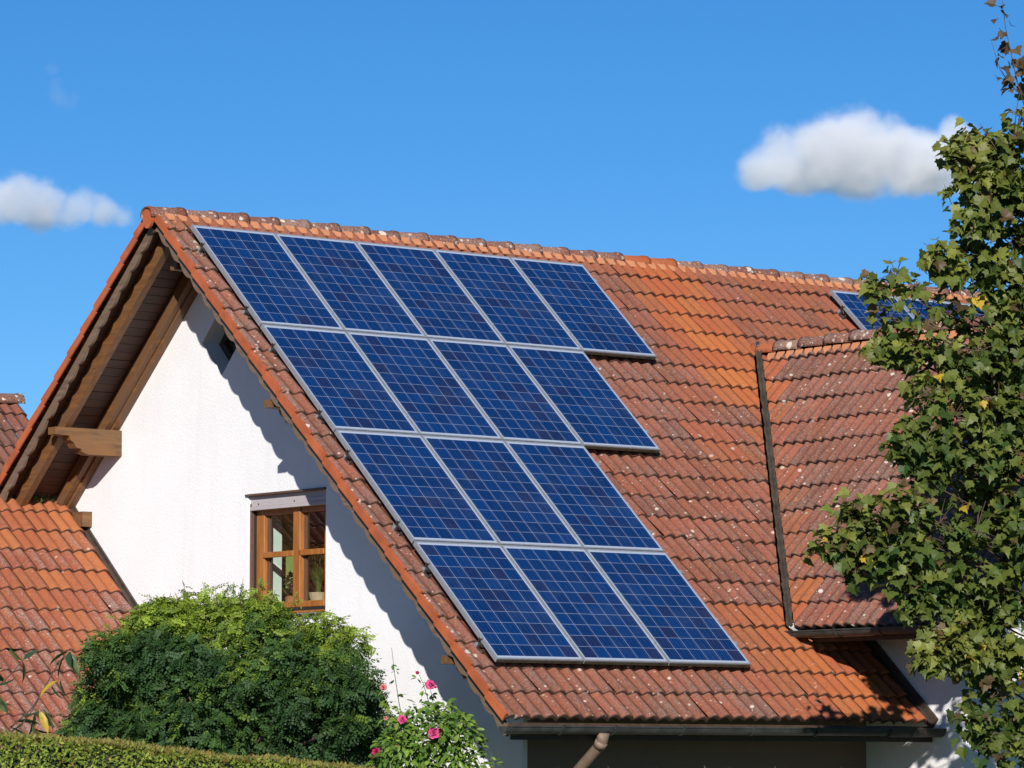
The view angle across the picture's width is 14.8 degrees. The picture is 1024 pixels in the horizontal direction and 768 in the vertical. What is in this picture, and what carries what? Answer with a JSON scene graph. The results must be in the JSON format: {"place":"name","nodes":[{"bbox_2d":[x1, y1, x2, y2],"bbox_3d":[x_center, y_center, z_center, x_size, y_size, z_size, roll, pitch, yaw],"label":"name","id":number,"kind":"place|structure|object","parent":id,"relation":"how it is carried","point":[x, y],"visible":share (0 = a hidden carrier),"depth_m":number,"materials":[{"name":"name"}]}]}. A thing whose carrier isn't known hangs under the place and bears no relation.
{"place":"outdoors","nodes":[
{"label":"outdoors","id":0,"kind":"place"},
{"bbox_2d":[0,393,28,473],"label":"neighbour house","id":1,"kind":"structure","parent":0,"point":[13,412],"depth_m":54.40,"materials":[{"name":"tile"}]},
{"bbox_2d":[308,554,324,599],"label":"potted grass","id":2,"kind":"object","parent":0,"point":[318,594],"depth_m":38.94,"materials":[{"name":"green plant"}]},
{"bbox_2d":[0,0,1023,435],"label":"sky","id":3,"kind":"structure","parent":0,"point":[780,135],"materials":[{"name":"blue"}]},
{"label":"ground","id":4,"kind":"structure","parent":0,"visible":0},
{"bbox_2d":[0,648,79,733],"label":"young fruit tree","id":5,"kind":"object","parent":4,"relation":"on","point":[73,664],"visible":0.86,"depth_m":29.20,"materials":[{"name":"green plant"}]},
{"bbox_2d":[0,488,141,745],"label":"annex","id":6,"kind":"object","parent":4,"relation":"on","point":[105,578],"visible":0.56,"depth_m":40.55,"materials":[{"name":"tile"}]},
{"bbox_2d":[31,493,59,503],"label":"moss","id":7,"kind":"object","parent":6,"relation":"on","point":[42,499],"visible":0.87,"depth_m":41.98,"materials":[{"name":"green plant"}]},
{"bbox_2d":[0,729,394,767],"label":"hedge","id":8,"kind":"object","parent":4,"relation":"on","point":[31,750],"visible":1,"depth_m":28.13,"materials":[{"name":"green plant"}]},
{"bbox_2d":[52,577,402,767],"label":"bush","id":9,"kind":"object","parent":4,"relation":"on","point":[165,671],"visible":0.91,"depth_m":35.40,"materials":[{"name":"green plant"}]},
{"bbox_2d":[364,648,503,767],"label":"rose bush","id":10,"kind":"object","parent":4,"relation":"on","point":[407,747],"visible":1,"depth_m":34.92,"materials":[{"name":"green plant"}]},
{"bbox_2d":[0,206,1023,767],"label":"house","id":11,"kind":"structure","parent":4,"relation":"on","point":[176,432],"depth_m":39.59,"materials":[{"name":"ceramic"}]},
{"bbox_2d":[198,243,206,256],"bbox_3d":[-1.113,-1.179,40.795,5.043,0.157,0.141,4,-7,-38],"label":"mounting rail","id":12,"kind":"object","parent":11,"relation":"attached to","point":[201,249],"visible":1,"depth_m":39.26,"materials":[{"name":"metal"}]},
{"bbox_2d":[190,225,343,330],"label":"solar panel","id":13,"kind":"object","parent":12,"relation":"attached to","point":[266,278],"visible":1,"depth_m":39.20,"materials":[{"name":"glass"}]},
{"bbox_2d":[275,233,425,337],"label":"solar panel","id":14,"kind":"object","parent":12,"relation":"attached to","point":[350,286],"visible":1,"depth_m":39.83,"materials":[{"name":"glass"}]},
{"bbox_2d":[355,241,504,343],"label":"solar panel","id":15,"kind":"object","parent":12,"relation":"attached to","point":[430,293],"visible":1,"depth_m":40.45,"materials":[{"name":"glass"}]},
{"bbox_2d":[434,249,581,350],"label":"solar panel","id":16,"kind":"object","parent":12,"relation":"attached to","point":[508,301],"visible":1,"depth_m":41.07,"materials":[{"name":"glass"}]},
{"bbox_2d":[510,257,656,359],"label":"solar panel","id":17,"kind":"object","parent":12,"relation":"attached to","point":[585,310],"visible":1,"depth_m":41.67,"materials":[{"name":"glass"}]},
{"bbox_2d":[219,333,232,360],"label":"attic window","id":18,"kind":"structure","parent":11,"relation":"in","point":[224,345],"depth_m":40.41,"materials":[{"name":"black glass"}]},
{"bbox_2d":[242,306,251,319],"bbox_3d":[-0.624,-0.537,40.108,5.043,0.157,0.141,4,-7,-38],"label":"mounting rail","id":19,"kind":"object","parent":11,"relation":"attached to","point":[245,312],"visible":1,"depth_m":38.57,"materials":[{"name":"metal"}]},
{"bbox_2d":[268,343,277,356],"bbox_3d":[-0.741,-0.198,39.402,4.033,0.157,0.141,4,-7,-38],"label":"mounting rail","id":20,"kind":"object","parent":11,"relation":"attached to","point":[272,350],"visible":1,"depth_m":38.17,"materials":[{"name":"metal"}]},
{"bbox_2d":[346,331,501,439],"bbox_3d":[-0.862,0.022,38.772,1.021,0.057,1.657,4,35,-38],"label":"solar panel","id":21,"kind":"object","parent":20,"relation":"attached to","point":[424,386],"visible":1,"depth_m":38.74,"materials":[{"name":"glass"}]},
{"bbox_2d":[245,487,325,617],"bbox_3d":[-2.137,1.689,39.059,0.345,1.251,1.375,4,-7,-38],"label":"window","id":22,"kind":"structure","parent":11,"relation":"in","point":[299,503],"depth_m":39.02,"materials":[{"name":"brown wood"}]},
{"bbox_2d":[282,571,292,601],"bbox_3d":[-2.168,2.042,39.484,0.214,0.358,0.369,4,-7,-38],"label":"potted plant","id":23,"kind":"object","parent":11,"relation":"on","point":[289,590],"visible":0.38,"depth_m":39.50,"materials":[{"name":"green plant"}]},
{"bbox_2d":[315,410,324,423],"bbox_3d":[-0.252,0.444,38.714,4.033,0.157,0.141,4,-7,-38],"label":"mounting rail","id":24,"kind":"object","parent":11,"relation":"attached to","point":[317,416],"visible":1,"depth_m":37.49,"materials":[{"name":"metal"}]},
{"bbox_2d":[260,324,419,434],"bbox_3d":[-1.665,-0.039,38.145,1.044,0.057,1.657,4,35,-38],"label":"solar panel","id":25,"kind":"object","parent":24,"relation":"attached to","point":[339,380],"visible":1,"depth_m":38.11,"materials":[{"name":"glass"}]},
{"bbox_2d":[428,338,582,444],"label":"solar panel","id":26,"kind":"object","parent":24,"relation":"attached to","point":[506,393],"visible":1,"depth_m":39.36,"materials":[{"name":"glass"}]},
{"bbox_2d":[507,345,660,452],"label":"solar panel","id":27,"kind":"object","parent":24,"relation":"attached to","point":[585,400],"visible":1,"depth_m":39.97,"materials":[{"name":"glass"}]},
{"bbox_2d":[343,450,351,464],"bbox_3d":[-0.368,0.783,38.008,3.023,0.157,0.141,4,-7,-38],"label":"mounting rail","id":28,"kind":"object","parent":11,"relation":"attached to","point":[346,457],"visible":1,"depth_m":37.09,"materials":[{"name":"metal"}]},
{"bbox_2d":[392,521,401,535],"bbox_3d":[0.120,1.425,37.320,3.023,0.157,0.141,4,-7,-38],"label":"mounting rail","id":29,"kind":"object","parent":11,"relation":"attached to","point":[396,527],"visible":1,"depth_m":36.40,"materials":[{"name":"metal"}]},
{"bbox_2d":[334,429,498,544],"bbox_3d":[-0.896,0.973,37.061,1.044,0.057,1.657,4,35,-38],"label":"solar panel","id":30,"kind":"object","parent":29,"relation":"attached to","point":[418,491],"visible":1,"depth_m":37.03,"materials":[{"name":"glass"}]},
{"bbox_2d":[421,435,582,547],"bbox_3d":[-0.093,1.034,37.689,1.021,0.057,1.657,4,35,-38],"label":"solar panel","id":31,"kind":"object","parent":29,"relation":"attached to","point":[507,499],"visible":1,"depth_m":37.66,"materials":[{"name":"glass"}]},
{"bbox_2d":[504,440,663,551],"bbox_3d":[0.702,1.095,38.309,1.021,0.057,1.657,4,35,-38],"label":"solar panel","id":32,"kind":"object","parent":29,"relation":"attached to","point":[585,497],"visible":1,"depth_m":38.28,"materials":[{"name":"glass"}]},
{"bbox_2d":[422,562,431,578],"bbox_3d":[0.401,1.794,36.924,3.023,0.157,0.141,4,-7,-38],"label":"mounting rail","id":33,"kind":"object","parent":11,"relation":"attached to","point":[426,569],"visible":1,"depth_m":36.00,"materials":[{"name":"metal"}]},
{"bbox_2d":[413,541,583,663],"bbox_3d":[-0.127,1.984,35.977,1.044,0.059,1.657,4,35,-38],"label":"solar panel","id":34,"kind":"object","parent":33,"relation":"attached to","point":[499,605],"visible":1,"depth_m":35.93,"materials":[{"name":"glass"}]},
{"bbox_2d":[501,545,668,665],"bbox_3d":[0.677,2.045,36.605,1.021,0.057,1.657,4,35,-38],"label":"solar panel","id":35,"kind":"object","parent":33,"relation":"attached to","point":[588,609],"visible":1,"depth_m":36.56,"materials":[{"name":"glass"}]},
{"bbox_2d":[585,549,750,667],"bbox_3d":[1.471,2.106,37.226,1.021,0.057,1.657,4,35,-38],"label":"solar panel","id":36,"kind":"object","parent":33,"relation":"attached to","point":[670,609],"visible":1,"depth_m":37.18,"materials":[{"name":"glass"}]},
{"bbox_2d":[474,638,484,653],"bbox_3d":[0.889,2.436,36.236,3.023,0.157,0.141,4,-7,-38],"label":"mounting rail","id":37,"kind":"object","parent":11,"relation":"attached to","point":[478,644],"visible":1,"depth_m":35.32,"materials":[{"name":"metal"}]},
{"bbox_2d":[837,306,847,318],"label":"mounting rail","id":38,"kind":"object","parent":11,"relation":"attached to","point":[839,312],"visible":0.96,"depth_m":44.57,"materials":[{"name":"metal"}]},
{"bbox_2d":[829,290,913,329],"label":"solar panel","id":39,"kind":"object","parent":38,"relation":"attached to","point":[853,307],"visible":0.34,"depth_m":44.73,"materials":[{"name":"glass"}]},
{"bbox_2d":[895,296,959,322],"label":"solar panel","id":40,"kind":"object","parent":38,"relation":"attached to","point":[918,307],"visible":0.09,"depth_m":45.44,"materials":[{"name":"glass"}]},
{"bbox_2d":[961,303,983,315],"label":"solar panel","id":41,"kind":"object","parent":38,"relation":"attached to","point":[978,314],"visible":0.02,"depth_m":46.05,"materials":[{"name":"glass"}]},
{"bbox_2d":[802,0,1023,767],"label":"maple tree","id":42,"kind":"object","parent":4,"relation":"on","point":[910,560],"visible":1,"depth_m":33.82,"materials":[{"name":"green plant"}]}
]}

